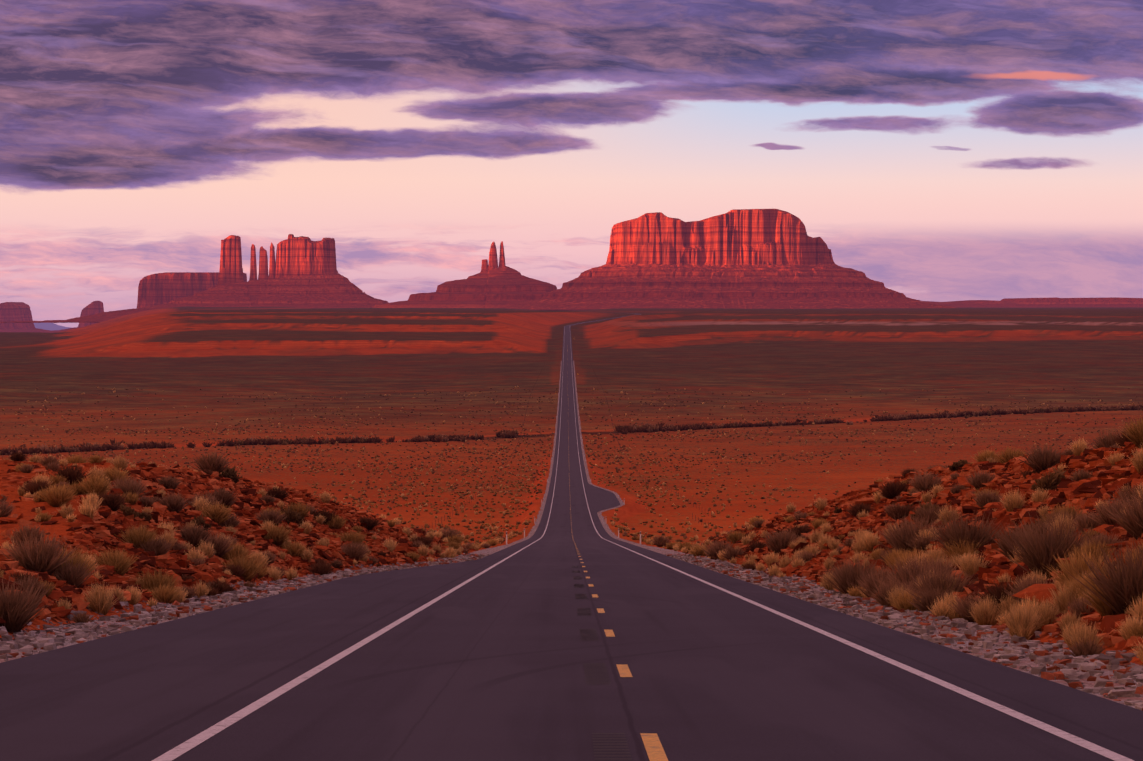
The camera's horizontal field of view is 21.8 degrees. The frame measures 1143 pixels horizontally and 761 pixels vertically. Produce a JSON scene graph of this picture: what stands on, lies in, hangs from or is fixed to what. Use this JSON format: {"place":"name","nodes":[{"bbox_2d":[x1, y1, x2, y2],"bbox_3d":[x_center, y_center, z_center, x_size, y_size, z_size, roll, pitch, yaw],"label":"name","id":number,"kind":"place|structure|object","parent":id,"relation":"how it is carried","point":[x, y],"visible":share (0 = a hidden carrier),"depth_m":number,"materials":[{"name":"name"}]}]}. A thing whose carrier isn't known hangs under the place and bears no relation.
{"place":"outdoors","nodes":[
{"label":"outdoors","id":0,"kind":"place"},
{"bbox_2d":[34,323,71,330],"bbox_3d":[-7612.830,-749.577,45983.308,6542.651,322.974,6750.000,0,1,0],"label":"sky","id":1,"kind":"structure","parent":0,"point":[49,326],"depth_m":45913.49,"materials":[{"name":"purple"}]},
{"bbox_2d":[0,306,1142,664],"bbox_3d":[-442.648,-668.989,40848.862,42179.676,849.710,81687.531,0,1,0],"label":"ground","id":2,"kind":"structure","parent":0,"point":[176,364],"depth_m":1868.49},
{"bbox_2d":[0,302,50,331],"bbox_3d":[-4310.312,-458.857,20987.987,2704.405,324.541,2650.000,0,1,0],"label":"mesa","id":3,"kind":"structure","parent":2,"relation":"on","point":[14,311],"depth_m":20723.22,"materials":[{"name":"red stone"}]},
{"bbox_2d":[42,301,103,332],"bbox_3d":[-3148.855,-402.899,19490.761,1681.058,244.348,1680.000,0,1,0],"label":"butte","id":4,"kind":"object","parent":2,"relation":"on","point":[94,307],"depth_m":19421.21,"materials":[{"name":"red stone"}]},
{"bbox_2d":[137,272,246,307],"bbox_3d":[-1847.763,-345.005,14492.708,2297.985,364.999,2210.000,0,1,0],"label":"mesa","id":5,"kind":"structure","parent":2,"relation":"on","point":[160,288],"depth_m":14287.31,"materials":[{"name":"red stone"}]},
{"bbox_2d":[0,234,387,322],"bbox_3d":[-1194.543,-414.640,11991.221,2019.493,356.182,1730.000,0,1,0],"label":"butte","id":6,"kind":"object","parent":2,"relation":"on","point":[303,272],"visible":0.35,"depth_m":11927.31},
{"bbox_2d":[0,361,561,662],"bbox_3d":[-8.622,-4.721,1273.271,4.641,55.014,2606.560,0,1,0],"label":"shoulder gravel","id":7,"kind":"structure","parent":2,"relation":"on","point":[490,551],"depth_m":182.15,"materials":[{"name":"gravel"}]},
{"bbox_2d":[373,241,556,307],"bbox_3d":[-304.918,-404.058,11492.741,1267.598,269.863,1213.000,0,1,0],"label":"butte","id":8,"kind":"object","parent":2,"relation":"on","point":[492,284],"depth_m":11302.52,"materials":[{"name":"red stone"}]},
{"bbox_2d":[425,362,715,531],"bbox_3d":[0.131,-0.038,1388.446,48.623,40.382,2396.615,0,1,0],"label":"fence posts","id":9,"kind":"object","parent":2,"relation":"on","point":[513,453],"visible":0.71,"depth_m":685.11,"materials":[{"name":"brown wood"}]},
{"bbox_2d":[0,385,1141,546],"bbox_3d":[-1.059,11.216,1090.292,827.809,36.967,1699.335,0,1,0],"label":"valley shrubs","id":10,"kind":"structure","parent":2,"relation":"on","point":[527,522],"depth_m":969.49,"materials":[{"name":"green plant"}]},
{"bbox_2d":[0,416,1142,664],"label":"shrubs","id":11,"kind":"object","parent":2,"relation":"on","point":[930,580],"visible":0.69,"depth_m":71.94,"materials":[{"name":"green plant"}]},
{"bbox_2d":[0,442,1142,650],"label":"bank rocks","id":12,"kind":"object","parent":2,"relation":"on","point":[1084,493],"visible":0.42,"depth_m":84.20,"materials":[{"name":"stone"}]},
{"bbox_2d":[0,553,1142,710],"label":"shoulder stones","id":13,"kind":"object","parent":2,"relation":"on","point":[25,643],"visible":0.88,"depth_m":50.60,"materials":[{"name":"grey gravel"}]},
{"bbox_2d":[0,404,1142,454],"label":"row of shrubs","id":14,"kind":"object","parent":2,"relation":"on","point":[623,429],"visible":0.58,"depth_m":1231.89,"materials":[{"name":"plant"}]},
{"bbox_2d":[506,393,640,544],"bbox_3d":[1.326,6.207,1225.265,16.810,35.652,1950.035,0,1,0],"label":"roadside posts","id":15,"kind":"object","parent":2,"relation":"on","point":[541,503],"visible":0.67,"depth_m":355.28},
{"bbox_2d":[498,209,954,309],"bbox_3d":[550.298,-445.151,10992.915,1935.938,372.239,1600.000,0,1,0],"label":"mesa","id":16,"kind":"structure","parent":2,"relation":"on","point":[759,258],"depth_m":10740.50,"materials":[{"name":"red stone"}]},
{"bbox_2d":[573,361,1142,707],"bbox_3d":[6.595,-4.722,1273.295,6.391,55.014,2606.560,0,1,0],"label":"shoulder gravel","id":17,"kind":"structure","parent":2,"relation":"on","point":[1027,661],"depth_m":46.81,"materials":[{"name":"grey gravel"}]},
{"bbox_2d":[924,297,1142,307],"bbox_3d":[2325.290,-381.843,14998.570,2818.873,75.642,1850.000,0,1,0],"label":"mesa","id":18,"kind":"structure","parent":2,"relation":"on","point":[1062,302],"depth_m":14709.69,"materials":[{"name":"red stone"}]},
{"bbox_2d":[0,313,1142,760],"bbox_3d":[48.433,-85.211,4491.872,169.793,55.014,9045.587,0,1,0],"label":"road asphalt","id":19,"kind":"structure","parent":0,"point":[486,665],"depth_m":33.78,"materials":[{"name":"grey asphalt"}]},
{"bbox_2d":[152,313,632,760],"bbox_3d":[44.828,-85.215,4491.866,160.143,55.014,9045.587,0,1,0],"label":"road line","id":20,"kind":"object","parent":19,"relation":"on","point":[187,745],"visible":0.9,"depth_m":31.88,"materials":[{"name":"white paint"}]},
{"bbox_2d":[573,572,631,759],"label":"rumble strips","id":21,"kind":"object","parent":19,"relation":"on","point":[595,670],"visible":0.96,"depth_m":25.07,"materials":[{"name":"black asphalt"}]},
{"bbox_2d":[567,350,667,760],"bbox_3d":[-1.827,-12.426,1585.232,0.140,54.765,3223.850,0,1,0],"label":"road dashes","id":22,"kind":"object","parent":19,"relation":"on","point":[653,747],"visible":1,"depth_m":24.46,"materials":[{"name":"yellow paint"}]},
{"bbox_2d":[570,318,1133,760],"bbox_3d":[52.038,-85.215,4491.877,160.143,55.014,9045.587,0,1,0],"label":"road line","id":23,"kind":"object","parent":19,"relation":"on","point":[1107,753],"visible":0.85,"depth_m":31.86,"materials":[{"name":"white paint"}]},
{"bbox_2d":[0,0,1142,327],"label":"sky","id":24,"kind":"structure","parent":0,"point":[939,150],"materials":[{"name":"purple"}]}
]}

